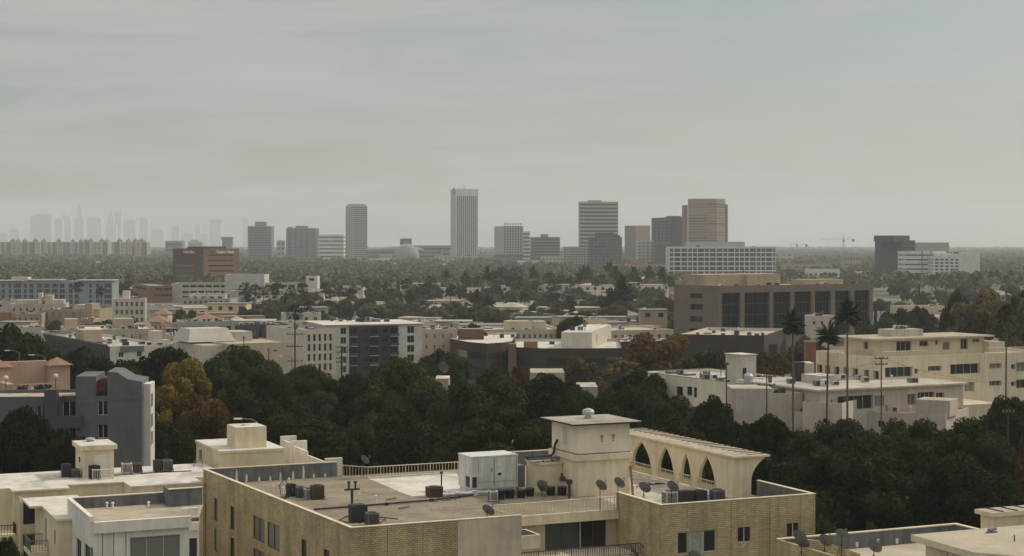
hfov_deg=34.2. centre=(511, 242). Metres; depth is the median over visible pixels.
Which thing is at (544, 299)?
tree
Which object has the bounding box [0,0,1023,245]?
sky
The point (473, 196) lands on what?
window
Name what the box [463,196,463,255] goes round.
window
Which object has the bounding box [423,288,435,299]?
tree
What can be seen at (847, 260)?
office building
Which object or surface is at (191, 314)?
tree
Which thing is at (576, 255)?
office tower
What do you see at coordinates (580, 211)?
window
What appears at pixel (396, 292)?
tree
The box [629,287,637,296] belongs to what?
tree
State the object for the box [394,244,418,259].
dome building
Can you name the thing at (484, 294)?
tree
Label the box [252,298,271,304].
house
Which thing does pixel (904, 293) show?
palm tree
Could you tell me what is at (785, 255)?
office building
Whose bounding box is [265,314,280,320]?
tree
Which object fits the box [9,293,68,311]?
apartment building
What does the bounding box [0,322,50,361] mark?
tree
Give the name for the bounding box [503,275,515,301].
palm tree
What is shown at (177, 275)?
window
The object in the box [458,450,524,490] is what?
plant cabinet
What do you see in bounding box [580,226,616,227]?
window
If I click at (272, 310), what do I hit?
tree
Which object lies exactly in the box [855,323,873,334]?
tree
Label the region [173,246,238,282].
office building
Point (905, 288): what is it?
tree
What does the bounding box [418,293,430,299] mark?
tree
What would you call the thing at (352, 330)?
window
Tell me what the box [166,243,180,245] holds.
window
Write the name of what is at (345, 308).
tree
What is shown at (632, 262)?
billboard
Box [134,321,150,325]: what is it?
house
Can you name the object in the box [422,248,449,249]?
window
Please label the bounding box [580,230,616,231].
window
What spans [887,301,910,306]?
tree
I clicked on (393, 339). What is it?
window
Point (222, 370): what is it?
tree
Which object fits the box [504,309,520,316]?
tree
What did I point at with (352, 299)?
tree
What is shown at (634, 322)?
house
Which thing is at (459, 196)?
window
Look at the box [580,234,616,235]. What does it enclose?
window
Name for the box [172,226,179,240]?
skyscraper
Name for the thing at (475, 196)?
window
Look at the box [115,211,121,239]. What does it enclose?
skyscraper
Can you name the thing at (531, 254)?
window
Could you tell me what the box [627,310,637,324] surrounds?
house
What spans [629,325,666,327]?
house
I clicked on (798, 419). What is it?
house
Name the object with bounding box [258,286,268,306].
palm tree
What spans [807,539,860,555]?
stub wall
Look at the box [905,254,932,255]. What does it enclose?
window
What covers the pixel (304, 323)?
house
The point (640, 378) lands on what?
tree
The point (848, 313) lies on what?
palm tree
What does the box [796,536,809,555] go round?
satellite dish
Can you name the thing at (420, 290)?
palm tree
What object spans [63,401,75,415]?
window
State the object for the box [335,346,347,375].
utility pole
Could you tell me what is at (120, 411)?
apartment building
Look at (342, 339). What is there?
window
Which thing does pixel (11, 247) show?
residential tower
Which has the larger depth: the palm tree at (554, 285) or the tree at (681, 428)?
the palm tree at (554, 285)
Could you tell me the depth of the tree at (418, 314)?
653.38 m
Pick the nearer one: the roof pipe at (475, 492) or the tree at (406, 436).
the roof pipe at (475, 492)
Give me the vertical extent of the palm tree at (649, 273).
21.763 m
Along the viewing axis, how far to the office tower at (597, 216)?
2253.54 m
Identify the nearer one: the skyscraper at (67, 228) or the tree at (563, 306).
the tree at (563, 306)
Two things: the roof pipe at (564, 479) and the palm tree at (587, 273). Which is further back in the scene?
the palm tree at (587, 273)
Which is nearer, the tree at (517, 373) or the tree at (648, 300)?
the tree at (517, 373)
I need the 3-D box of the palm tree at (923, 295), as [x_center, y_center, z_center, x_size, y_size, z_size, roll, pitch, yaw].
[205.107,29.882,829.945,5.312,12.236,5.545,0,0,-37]
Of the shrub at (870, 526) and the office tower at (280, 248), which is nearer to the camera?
the shrub at (870, 526)
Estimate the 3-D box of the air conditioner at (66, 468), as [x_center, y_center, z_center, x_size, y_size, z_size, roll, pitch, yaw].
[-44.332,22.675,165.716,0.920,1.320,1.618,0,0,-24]
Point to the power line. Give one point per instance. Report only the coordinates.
(948, 376)
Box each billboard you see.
[400,239,411,244]
[630,260,644,264]
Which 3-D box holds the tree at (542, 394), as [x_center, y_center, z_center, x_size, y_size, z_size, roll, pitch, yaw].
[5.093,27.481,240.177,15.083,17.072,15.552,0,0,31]
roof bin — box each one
[495,489,505,499]
[505,488,514,498]
[517,489,525,497]
[525,487,533,496]
[546,486,555,495]
[557,486,566,495]
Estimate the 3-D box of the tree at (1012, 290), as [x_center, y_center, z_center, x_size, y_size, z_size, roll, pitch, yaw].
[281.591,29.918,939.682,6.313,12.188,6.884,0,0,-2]
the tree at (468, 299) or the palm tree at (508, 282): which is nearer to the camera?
the tree at (468, 299)
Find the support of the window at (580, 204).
in the office tower at (597, 216)
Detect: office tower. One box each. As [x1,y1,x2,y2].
[248,222,273,257]
[276,240,285,257]
[286,226,318,258]
[319,234,344,259]
[346,204,366,258]
[451,188,477,255]
[494,223,529,261]
[530,234,559,260]
[563,247,587,264]
[579,200,617,246]
[588,233,621,264]
[625,226,649,259]
[636,240,653,263]
[652,216,681,246]
[653,243,668,264]
[682,199,727,246]
[874,235,914,272]
[898,250,945,275]
[928,252,979,275]
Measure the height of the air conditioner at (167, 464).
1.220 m
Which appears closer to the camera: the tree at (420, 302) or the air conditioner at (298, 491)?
the air conditioner at (298, 491)
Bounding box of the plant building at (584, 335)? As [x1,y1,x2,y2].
[561,323,610,347]
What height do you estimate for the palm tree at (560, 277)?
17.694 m
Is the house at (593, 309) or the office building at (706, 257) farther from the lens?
the office building at (706, 257)
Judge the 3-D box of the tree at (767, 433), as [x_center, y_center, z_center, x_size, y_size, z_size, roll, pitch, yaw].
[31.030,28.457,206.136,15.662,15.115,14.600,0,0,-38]
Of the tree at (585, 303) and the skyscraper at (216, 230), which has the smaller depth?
the tree at (585, 303)
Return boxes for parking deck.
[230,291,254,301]
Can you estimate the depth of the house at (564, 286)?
1043.94 m
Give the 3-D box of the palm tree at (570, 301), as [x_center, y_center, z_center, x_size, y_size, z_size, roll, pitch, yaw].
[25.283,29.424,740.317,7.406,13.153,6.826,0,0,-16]
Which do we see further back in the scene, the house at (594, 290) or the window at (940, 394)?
the house at (594, 290)
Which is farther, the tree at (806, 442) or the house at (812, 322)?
the house at (812, 322)
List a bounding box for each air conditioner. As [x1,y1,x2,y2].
[61,463,71,477]
[71,468,80,477]
[88,465,100,479]
[121,462,132,473]
[133,462,142,472]
[153,459,161,471]
[162,459,173,471]
[286,483,295,497]
[295,486,304,498]
[303,487,312,499]
[310,484,324,500]
[348,503,367,522]
[364,511,378,524]
[425,485,442,497]
[487,489,499,501]
[662,490,679,503]
[678,489,695,501]
[693,489,708,500]
[709,488,726,499]
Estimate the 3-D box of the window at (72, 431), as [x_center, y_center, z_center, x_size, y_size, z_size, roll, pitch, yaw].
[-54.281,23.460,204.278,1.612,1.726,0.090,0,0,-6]
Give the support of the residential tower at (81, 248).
on the ground
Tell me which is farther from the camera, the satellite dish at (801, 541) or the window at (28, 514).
the window at (28, 514)
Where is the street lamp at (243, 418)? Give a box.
[234,418,257,422]
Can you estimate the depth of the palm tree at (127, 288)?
859.56 m
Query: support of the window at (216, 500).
in the apartment building at (247, 511)
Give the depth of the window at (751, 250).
1402.22 m
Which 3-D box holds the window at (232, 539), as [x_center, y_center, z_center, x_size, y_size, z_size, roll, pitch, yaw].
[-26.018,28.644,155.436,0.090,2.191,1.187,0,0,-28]
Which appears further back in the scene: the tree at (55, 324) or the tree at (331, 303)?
the tree at (331, 303)
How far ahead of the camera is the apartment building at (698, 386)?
294.85 m
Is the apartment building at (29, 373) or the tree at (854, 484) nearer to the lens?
the tree at (854, 484)
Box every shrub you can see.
[0,535,22,555]
[815,514,836,534]
[865,521,876,530]
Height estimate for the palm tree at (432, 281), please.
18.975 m
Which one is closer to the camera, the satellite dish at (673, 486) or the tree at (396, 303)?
the satellite dish at (673, 486)
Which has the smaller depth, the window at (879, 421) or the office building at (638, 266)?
the window at (879, 421)
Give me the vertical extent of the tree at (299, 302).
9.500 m
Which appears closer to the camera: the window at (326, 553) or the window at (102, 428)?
the window at (326, 553)
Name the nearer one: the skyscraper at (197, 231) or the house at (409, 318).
the house at (409, 318)
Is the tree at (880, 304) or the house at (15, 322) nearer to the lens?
the house at (15, 322)
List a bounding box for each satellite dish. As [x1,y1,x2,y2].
[360,455,369,477]
[439,362,448,375]
[482,504,494,516]
[537,480,547,496]
[596,480,606,489]
[614,477,624,487]
[629,544,642,555]
[639,482,650,498]
[667,480,678,502]
[688,550,700,555]
[793,529,806,538]
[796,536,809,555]
[819,534,832,551]
[836,528,848,555]
[868,540,881,555]
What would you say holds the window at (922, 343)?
in the apartment building at (976, 358)
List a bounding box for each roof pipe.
[114,470,191,475]
[314,494,472,509]
[443,490,486,497]
[560,473,571,497]
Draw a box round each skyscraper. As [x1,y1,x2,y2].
[0,233,9,241]
[9,228,21,241]
[30,215,35,241]
[36,213,54,241]
[55,219,63,241]
[62,215,71,241]
[74,218,85,241]
[76,204,83,217]
[87,217,103,241]
[106,225,117,241]
[108,210,113,241]
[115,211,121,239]
[124,220,137,241]
[140,217,148,241]
[151,229,165,246]
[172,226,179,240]
[180,233,194,246]
[195,224,200,241]
[201,233,209,245]
[208,219,223,245]
[243,219,249,246]
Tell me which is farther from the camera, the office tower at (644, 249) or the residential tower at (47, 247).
the residential tower at (47, 247)
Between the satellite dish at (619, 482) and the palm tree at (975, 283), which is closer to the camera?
the satellite dish at (619, 482)
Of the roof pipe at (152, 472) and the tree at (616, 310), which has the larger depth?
the tree at (616, 310)
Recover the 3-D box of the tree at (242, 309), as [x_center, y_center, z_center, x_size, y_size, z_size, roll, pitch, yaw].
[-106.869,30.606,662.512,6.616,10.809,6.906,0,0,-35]
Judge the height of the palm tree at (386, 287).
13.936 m
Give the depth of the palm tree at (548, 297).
799.32 m
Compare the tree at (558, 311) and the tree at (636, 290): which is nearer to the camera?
the tree at (558, 311)
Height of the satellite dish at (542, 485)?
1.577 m
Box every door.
[545,522,578,549]
[581,520,604,546]
[736,399,741,413]
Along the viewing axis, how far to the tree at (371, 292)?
991.22 m
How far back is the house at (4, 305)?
693.33 m
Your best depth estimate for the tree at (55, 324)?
562.32 m
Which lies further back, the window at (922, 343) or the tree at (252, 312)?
the tree at (252, 312)
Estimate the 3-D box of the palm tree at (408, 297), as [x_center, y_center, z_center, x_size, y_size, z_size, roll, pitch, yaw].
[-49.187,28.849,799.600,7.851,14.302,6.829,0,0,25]
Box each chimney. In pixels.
[794,362,804,380]
[803,341,816,372]
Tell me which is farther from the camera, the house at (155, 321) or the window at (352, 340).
the house at (155, 321)
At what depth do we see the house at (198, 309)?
682.22 m
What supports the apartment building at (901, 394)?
on the ground
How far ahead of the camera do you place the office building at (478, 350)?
436.12 m
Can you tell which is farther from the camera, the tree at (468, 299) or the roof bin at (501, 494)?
the tree at (468, 299)
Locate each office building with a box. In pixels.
[134,283,171,302]
[165,241,184,255]
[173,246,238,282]
[188,240,204,245]
[221,237,233,247]
[366,246,441,258]
[379,254,391,258]
[413,245,450,254]
[434,255,461,262]
[450,328,518,380]
[463,256,477,260]
[477,254,493,257]
[508,339,621,382]
[517,261,538,264]
[541,256,562,263]
[604,264,665,268]
[611,335,671,372]
[666,242,775,274]
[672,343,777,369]
[674,273,872,348]
[679,327,786,369]
[776,252,793,259]
[781,264,831,278]
[805,269,839,276]
[817,261,840,264]
[841,254,860,267]
[915,242,948,253]
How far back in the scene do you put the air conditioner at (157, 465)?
169.55 m
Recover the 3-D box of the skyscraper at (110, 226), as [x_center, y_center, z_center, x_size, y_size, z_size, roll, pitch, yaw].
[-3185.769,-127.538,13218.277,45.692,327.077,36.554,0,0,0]
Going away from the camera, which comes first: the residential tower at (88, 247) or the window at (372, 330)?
the window at (372, 330)
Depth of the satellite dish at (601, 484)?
146.76 m
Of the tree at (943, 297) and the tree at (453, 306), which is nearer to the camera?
the tree at (453, 306)
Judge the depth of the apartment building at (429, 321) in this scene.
616.00 m
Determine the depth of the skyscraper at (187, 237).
13450.00 m
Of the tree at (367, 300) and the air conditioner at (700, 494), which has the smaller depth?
the air conditioner at (700, 494)
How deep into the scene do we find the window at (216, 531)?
160.00 m
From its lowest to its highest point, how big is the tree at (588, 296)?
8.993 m
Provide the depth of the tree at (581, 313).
651.16 m
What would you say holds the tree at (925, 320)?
on the ground
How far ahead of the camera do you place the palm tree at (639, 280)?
949.75 m
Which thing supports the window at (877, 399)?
in the apartment building at (901, 394)
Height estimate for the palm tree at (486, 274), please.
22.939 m
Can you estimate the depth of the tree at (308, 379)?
267.15 m
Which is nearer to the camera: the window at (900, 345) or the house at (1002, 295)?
the window at (900, 345)
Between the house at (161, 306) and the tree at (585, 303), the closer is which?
the house at (161, 306)
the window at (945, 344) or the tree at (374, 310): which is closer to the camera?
the window at (945, 344)
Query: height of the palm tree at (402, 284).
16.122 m
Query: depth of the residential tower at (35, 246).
3392.99 m
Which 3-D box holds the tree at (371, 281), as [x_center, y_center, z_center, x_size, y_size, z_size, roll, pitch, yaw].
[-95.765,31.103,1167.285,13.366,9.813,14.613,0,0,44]
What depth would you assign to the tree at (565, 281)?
1202.68 m
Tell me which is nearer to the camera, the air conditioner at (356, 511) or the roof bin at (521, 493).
the air conditioner at (356, 511)
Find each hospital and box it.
[171,281,305,301]
[225,274,268,292]
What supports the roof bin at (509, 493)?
on the apartment building at (247, 511)
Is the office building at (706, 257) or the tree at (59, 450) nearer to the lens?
the tree at (59, 450)
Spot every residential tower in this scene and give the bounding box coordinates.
[0,242,4,254]
[5,238,17,255]
[18,238,27,254]
[27,238,43,254]
[42,238,50,254]
[51,238,65,254]
[66,239,74,253]
[74,238,82,253]
[79,238,87,254]
[83,238,93,255]
[94,238,109,255]
[111,238,127,254]
[128,238,138,255]
[134,238,149,256]
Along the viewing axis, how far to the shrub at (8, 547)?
139.63 m
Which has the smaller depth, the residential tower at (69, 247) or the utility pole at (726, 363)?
the utility pole at (726, 363)
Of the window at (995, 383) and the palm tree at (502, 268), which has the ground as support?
the palm tree at (502, 268)
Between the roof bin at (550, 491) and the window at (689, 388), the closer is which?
the roof bin at (550, 491)
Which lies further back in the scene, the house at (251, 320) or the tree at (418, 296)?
the tree at (418, 296)
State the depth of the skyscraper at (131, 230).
13200.00 m
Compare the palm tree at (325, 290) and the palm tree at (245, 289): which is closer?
the palm tree at (245, 289)
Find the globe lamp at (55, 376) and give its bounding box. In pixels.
[53,374,57,388]
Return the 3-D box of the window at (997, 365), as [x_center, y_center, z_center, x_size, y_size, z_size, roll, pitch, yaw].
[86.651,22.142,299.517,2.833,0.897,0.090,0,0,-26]
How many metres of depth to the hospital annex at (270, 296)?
931.91 m
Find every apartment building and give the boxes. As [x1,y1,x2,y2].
[0,277,118,306]
[0,311,45,330]
[0,357,72,389]
[0,367,154,467]
[0,437,211,555]
[8,325,43,336]
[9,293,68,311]
[41,303,111,326]
[43,328,167,363]
[61,318,155,340]
[67,486,202,555]
[113,291,146,321]
[148,330,174,349]
[173,327,291,373]
[176,317,234,330]
[195,423,342,474]
[203,408,815,555]
[235,322,258,335]
[255,321,287,337]
[266,324,336,378]
[304,316,424,377]
[412,319,439,325]
[422,324,456,357]
[452,321,482,331]
[477,320,557,338]
[552,325,672,338]
[583,317,607,323]
[647,352,789,406]
[736,373,991,430]
[776,523,979,555]
[816,325,1023,402]
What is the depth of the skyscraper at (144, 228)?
13450.00 m
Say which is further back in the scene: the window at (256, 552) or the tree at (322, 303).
the tree at (322, 303)
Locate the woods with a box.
[0,246,1023,289]
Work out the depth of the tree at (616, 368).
328.87 m
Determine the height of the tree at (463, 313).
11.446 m
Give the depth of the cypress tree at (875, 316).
539.67 m
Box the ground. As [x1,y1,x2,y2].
[74,246,1023,415]
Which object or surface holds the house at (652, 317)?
on the ground
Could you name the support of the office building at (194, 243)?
on the ground
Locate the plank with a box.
[629,466,633,494]
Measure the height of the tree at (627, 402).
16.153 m
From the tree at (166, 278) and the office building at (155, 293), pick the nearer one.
the office building at (155, 293)
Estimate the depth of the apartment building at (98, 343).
427.42 m
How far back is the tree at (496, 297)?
860.06 m
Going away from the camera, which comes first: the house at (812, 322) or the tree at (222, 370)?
the tree at (222, 370)
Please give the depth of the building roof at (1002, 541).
128.60 m
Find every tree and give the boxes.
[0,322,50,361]
[0,405,56,473]
[32,428,87,471]
[46,319,61,330]
[47,345,62,359]
[58,346,114,388]
[73,281,83,303]
[90,319,111,324]
[95,286,105,306]
[105,359,157,420]
[119,280,133,294]
[120,286,132,295]
[123,346,197,418]
[144,280,158,283]
[155,356,216,438]
[155,420,198,464]
[161,275,175,282]
[171,392,229,439]
[172,309,188,321]
[186,310,196,318]
[199,345,283,403]
[213,366,308,436]
[237,307,247,314]
[238,282,253,301]
[240,294,255,306]
[240,308,260,314]
[247,283,261,303]
[251,304,264,310]
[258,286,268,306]
[261,298,279,307]
[261,305,280,318]
[261,410,348,471]
[262,304,286,311]
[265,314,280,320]
[267,286,275,304]
[270,282,284,306]
[279,296,290,306]
[282,299,297,311]
[283,291,288,303]
[285,286,296,298]
[285,364,334,399]
[286,304,304,322]
[292,300,323,305]
[293,305,322,318]
[296,282,308,303]
[296,298,309,304]
[298,291,310,301]
[303,389,345,432]
[307,291,322,300]
[318,301,330,306]
[319,283,331,303]
[322,371,363,429]
[323,313,336,319]
[323,421,385,475]
[324,289,334,300]
[324,299,335,306]
[328,307,337,319]
[332,291,349,296]
[334,285,345,302]
[335,299,354,319]
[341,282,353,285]
[342,295,358,301]
[344,407,465,474]
[345,288,356,298]
[347,356,447,430]
[349,284,358,292]
[353,298,364,317]
[356,296,375,317]
[356,303,390,319]
[361,279,369,296]
[364,286,384,297]
[366,280,384,289]
[371,280,380,287]
[373,293,392,301]
[381,282,392,290]
[383,297,406,314]
[384,288,403,300]
[389,310,413,318]
[392,304,420,312]
[398,280,407,302]
[401,278,413,288]
[402,289,416,303]
[405,293,422,308]
[410,312,421,315]
[411,305,430,313]
[412,298,432,306]
[415,283,425,293]
[416,348,473,383]
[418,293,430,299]
[418,404,551,470]
[421,282,434,300]
[421,305,449,319]
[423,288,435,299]
[424,275,436,287]
[424,365,529,426]
[425,399,464,427]
[433,285,443,299]
[441,268,451,296]
[443,283,455,301]
[445,301,462,314]
[450,313,459,319]
[453,305,477,319]
[454,285,470,298]
[457,322,487,335]
[459,270,468,298]
[461,310,477,321]
[462,275,471,292]
[466,296,472,305]
[468,289,483,304]
[469,283,485,292]
[471,302,489,309]
[472,276,483,284]
[472,292,497,304]
[474,307,506,322]
[480,265,493,287]
[480,293,495,306]
[483,310,507,322]
[484,285,503,298]
[487,270,503,285]
[488,293,503,301]
[496,266,509,279]
[500,310,510,319]
[502,293,518,301]
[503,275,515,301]
[504,289,517,302]
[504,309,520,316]
[508,266,523,279]
[510,284,525,299]
[511,360,525,384]
[512,309,543,319]
[514,277,524,301]
[514,375,581,424]
[518,292,530,304]
[523,280,535,291]
[524,378,535,387]
[525,290,543,298]
[525,372,567,386]
[527,265,539,289]
[527,293,547,300]
[528,301,549,310]
[532,280,541,293]
[533,298,553,304]
[536,307,565,314]
[542,272,554,283]
[543,288,557,300]
[543,389,603,423]
[546,300,578,310]
[547,278,561,294]
[550,292,563,303]
[550,302,573,312]
[556,315,587,338]
[557,274,565,299]
[558,278,572,287]
[562,288,570,297]
[563,295,576,307]
[564,355,603,394]
[566,276,573,293]
[567,310,598,315]
[571,287,587,295]
[574,274,583,286]
[575,265,593,284]
[579,300,599,305]
[580,265,594,278]
[581,294,597,299]
[590,278,599,285]
[594,384,665,427]
[595,288,627,308]
[595,304,627,315]
[596,273,606,294]
[598,356,647,397]
[603,260,614,284]
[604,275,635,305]
[607,266,624,287]
[612,276,620,285]
[612,366,670,403]
[614,281,638,302]
[622,301,643,312]
[625,331,689,370]
[626,266,641,285]
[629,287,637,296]
[634,277,644,298]
[635,394,698,430]
[635,420,714,484]
[636,319,671,328]
[637,287,666,299]
[638,295,658,306]
[642,265,655,278]
[645,303,662,308]
[653,297,673,312]
[654,266,667,278]
[654,294,666,299]
[659,275,667,282]
[662,276,674,297]
[667,312,673,330]
[681,349,727,369]
[685,410,705,430]
[688,394,739,442]
[714,413,803,494]
[756,351,791,375]
[768,436,931,531]
[774,418,874,467]
[779,307,806,430]
[785,335,829,375]
[811,320,844,423]
[830,297,864,417]
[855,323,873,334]
[861,417,954,463]
[867,316,896,333]
[873,298,891,313]
[874,309,876,322]
[879,307,915,326]
[887,286,900,296]
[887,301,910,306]
[887,450,1023,528]
[897,278,910,294]
[899,285,912,302]
[900,291,908,301]
[908,274,913,292]
[908,305,936,332]
[911,290,919,297]
[912,293,925,304]
[913,273,921,280]
[916,298,936,304]
[918,291,927,298]
[925,416,1017,480]
[926,292,933,299]
[930,289,947,300]
[936,292,951,302]
[939,289,970,331]
[943,287,1009,339]
[947,275,953,291]
[953,286,970,293]
[960,291,977,301]
[965,290,979,300]
[971,277,980,289]
[975,272,982,279]
[977,395,1023,452]
[984,297,1023,348]
[989,271,994,288]
[993,270,1001,276]
[994,304,1017,401]
[998,284,1009,290]
[1002,275,1009,281]
[1004,283,1019,291]
[1005,285,1016,296]
[1007,270,1013,282]
[1008,435,1023,504]
[1010,290,1023,332]
[1014,290,1022,297]
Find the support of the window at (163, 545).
in the apartment building at (166, 522)
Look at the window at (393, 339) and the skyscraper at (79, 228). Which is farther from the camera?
the skyscraper at (79, 228)
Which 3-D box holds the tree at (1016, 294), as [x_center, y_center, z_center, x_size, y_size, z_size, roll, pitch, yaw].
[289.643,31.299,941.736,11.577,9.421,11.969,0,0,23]
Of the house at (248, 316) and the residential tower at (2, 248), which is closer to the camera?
the house at (248, 316)
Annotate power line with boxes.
[885,359,1012,383]
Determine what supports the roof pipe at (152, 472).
on the apartment building at (35, 519)
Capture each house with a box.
[0,299,15,311]
[0,320,38,331]
[41,329,61,340]
[77,317,102,324]
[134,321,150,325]
[145,315,171,330]
[149,309,180,318]
[150,304,174,308]
[154,308,172,321]
[161,320,177,338]
[165,330,176,340]
[173,305,204,310]
[182,306,208,315]
[192,313,221,318]
[196,312,235,316]
[204,302,251,314]
[218,315,265,318]
[232,319,276,323]
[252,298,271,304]
[276,320,304,324]
[281,311,320,320]
[293,306,328,313]
[302,320,322,325]
[323,297,345,302]
[335,286,364,297]
[337,290,359,297]
[352,301,386,319]
[397,316,441,320]
[412,283,440,297]
[420,304,440,307]
[428,300,462,304]
[435,320,472,327]
[435,376,449,392]
[457,323,503,328]
[461,299,472,305]
[467,288,480,292]
[489,302,528,310]
[501,285,521,301]
[510,313,554,319]
[514,316,551,325]
[517,301,533,308]
[530,368,563,381]
[535,306,551,309]
[543,284,569,299]
[552,315,588,326]
[575,285,613,295]
[575,306,599,313]
[576,382,597,397]
[588,316,627,321]
[608,320,629,325]
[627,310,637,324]
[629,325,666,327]
[631,320,637,324]
[634,284,668,299]
[638,308,667,327]
[727,385,772,425]
[753,384,802,443]
[788,408,802,432]
[801,361,813,373]
[803,397,856,432]
[805,311,834,349]
[867,397,968,434]
[890,304,946,314]
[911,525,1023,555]
[927,324,940,332]
[938,285,953,291]
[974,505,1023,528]
[998,291,1010,300]
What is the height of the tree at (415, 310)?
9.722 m
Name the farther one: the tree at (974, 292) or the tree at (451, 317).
the tree at (974, 292)
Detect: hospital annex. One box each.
[181,297,237,304]
[189,292,229,298]
[256,292,319,301]
[304,289,324,299]
[306,275,319,288]
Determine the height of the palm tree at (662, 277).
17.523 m
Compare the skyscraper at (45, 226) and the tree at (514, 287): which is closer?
the tree at (514, 287)
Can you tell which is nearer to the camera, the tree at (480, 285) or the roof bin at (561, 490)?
the roof bin at (561, 490)
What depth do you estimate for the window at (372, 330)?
445.77 m
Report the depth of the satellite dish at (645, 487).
150.46 m
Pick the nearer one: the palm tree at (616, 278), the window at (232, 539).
the window at (232, 539)
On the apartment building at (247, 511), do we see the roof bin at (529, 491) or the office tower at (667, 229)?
the roof bin at (529, 491)
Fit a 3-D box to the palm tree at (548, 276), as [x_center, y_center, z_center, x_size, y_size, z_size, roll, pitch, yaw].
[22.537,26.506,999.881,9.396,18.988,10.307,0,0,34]
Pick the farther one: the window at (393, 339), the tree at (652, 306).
the tree at (652, 306)
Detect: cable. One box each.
[341,518,385,522]
[434,491,462,501]
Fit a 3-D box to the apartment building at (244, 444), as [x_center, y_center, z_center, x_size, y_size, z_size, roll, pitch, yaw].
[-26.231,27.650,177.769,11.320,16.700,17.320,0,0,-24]
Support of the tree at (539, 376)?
on the ground
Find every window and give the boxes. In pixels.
[14,294,20,298]
[23,502,34,524]
[23,533,34,555]
[37,406,43,418]
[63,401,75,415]
[63,428,75,434]
[78,539,80,555]
[86,544,92,555]
[98,400,107,414]
[98,424,107,437]
[104,294,110,298]
[130,534,179,555]
[155,294,171,295]
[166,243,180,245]
[177,254,193,255]
[177,275,193,276]
[189,538,196,555]
[209,254,232,255]
[209,265,232,266]
[209,270,232,271]
[215,498,217,520]
[215,529,217,551]
[231,506,233,529]
[231,537,233,555]
[249,237,269,238]
[249,254,269,255]
[254,515,263,542]
[254,548,263,555]
[268,522,279,551]
[302,539,305,555]
[324,549,328,555]
[340,328,345,333]
[340,337,345,343]
[350,328,355,335]
[350,338,355,344]
[350,347,355,354]
[350,357,355,363]
[350,367,355,373]
[368,252,439,252]
[370,328,376,334]
[370,337,376,344]
[370,347,376,353]
[370,356,376,363]
[391,328,397,332]
[391,337,397,342]
[391,347,397,351]
[407,326,413,332]
[407,336,413,342]
[407,345,413,351]
[407,354,413,361]
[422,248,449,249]
[457,196,457,254]
[459,196,459,254]
[461,196,461,254]
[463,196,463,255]
[465,196,465,255]
[467,196,467,254]
[469,196,469,254]
[471,196,471,255]
[473,196,473,254]
[475,196,475,255]
[531,245,558,246]
[531,248,558,249]
[531,251,558,252]
[531,254,558,255]
[580,204,616,205]
[580,207,616,208]
[580,211,616,212]
[580,215,616,216]
[580,219,616,220]
[580,223,616,223]
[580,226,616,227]
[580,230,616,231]
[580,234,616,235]
[653,219,664,242]
[677,386,682,395]
[678,529,715,553]
[688,387,691,395]
[694,387,696,397]
[737,526,750,542]
[745,249,774,272]
[787,522,798,536]
[838,395,870,408]
[874,395,882,405]
[876,243,901,272]
[878,420,883,427]
[885,367,910,376]
[896,341,909,350]
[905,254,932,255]
[905,268,927,269]
[908,394,913,404]
[917,392,932,398]
[920,341,926,345]
[928,366,939,370]
[936,392,942,397]
[943,342,948,349]
[950,363,977,373]
[961,339,966,348]
[964,382,972,390]
[989,363,999,367]
[989,381,999,385]
[1016,362,1023,371]
[1016,379,1023,387]
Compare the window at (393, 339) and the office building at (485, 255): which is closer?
the window at (393, 339)
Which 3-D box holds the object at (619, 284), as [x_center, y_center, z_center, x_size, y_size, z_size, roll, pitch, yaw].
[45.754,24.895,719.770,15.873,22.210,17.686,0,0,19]
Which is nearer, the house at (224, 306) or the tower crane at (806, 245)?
the house at (224, 306)
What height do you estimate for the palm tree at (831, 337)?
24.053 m
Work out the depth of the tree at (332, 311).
746.56 m
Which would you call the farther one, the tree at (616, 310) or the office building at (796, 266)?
the office building at (796, 266)
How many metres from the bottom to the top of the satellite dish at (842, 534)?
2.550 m
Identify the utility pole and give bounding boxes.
[287,323,302,368]
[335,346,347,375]
[724,362,728,402]
[757,374,775,414]
[874,357,888,433]
[1002,409,1014,440]
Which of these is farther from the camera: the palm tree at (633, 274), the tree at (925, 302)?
the palm tree at (633, 274)
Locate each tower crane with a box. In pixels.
[790,242,807,258]
[823,234,853,253]
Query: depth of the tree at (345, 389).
264.63 m
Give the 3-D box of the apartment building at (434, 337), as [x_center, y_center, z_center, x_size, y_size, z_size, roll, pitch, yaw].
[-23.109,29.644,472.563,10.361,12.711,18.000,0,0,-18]
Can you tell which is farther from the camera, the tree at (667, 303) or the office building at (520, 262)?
the office building at (520, 262)
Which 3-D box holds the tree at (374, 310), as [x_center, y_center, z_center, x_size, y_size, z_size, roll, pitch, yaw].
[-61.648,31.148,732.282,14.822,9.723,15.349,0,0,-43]
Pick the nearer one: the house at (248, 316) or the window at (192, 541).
the window at (192, 541)
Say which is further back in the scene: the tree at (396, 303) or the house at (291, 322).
the tree at (396, 303)
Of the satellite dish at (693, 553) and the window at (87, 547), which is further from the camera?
the satellite dish at (693, 553)
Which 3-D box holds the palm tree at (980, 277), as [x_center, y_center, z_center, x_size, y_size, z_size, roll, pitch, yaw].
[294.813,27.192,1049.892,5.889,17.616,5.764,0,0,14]
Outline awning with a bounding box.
[97,380,104,391]
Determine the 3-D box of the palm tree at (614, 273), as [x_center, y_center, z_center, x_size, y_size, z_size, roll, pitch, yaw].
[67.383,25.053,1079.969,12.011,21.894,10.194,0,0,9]
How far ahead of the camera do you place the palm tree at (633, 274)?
1078.55 m

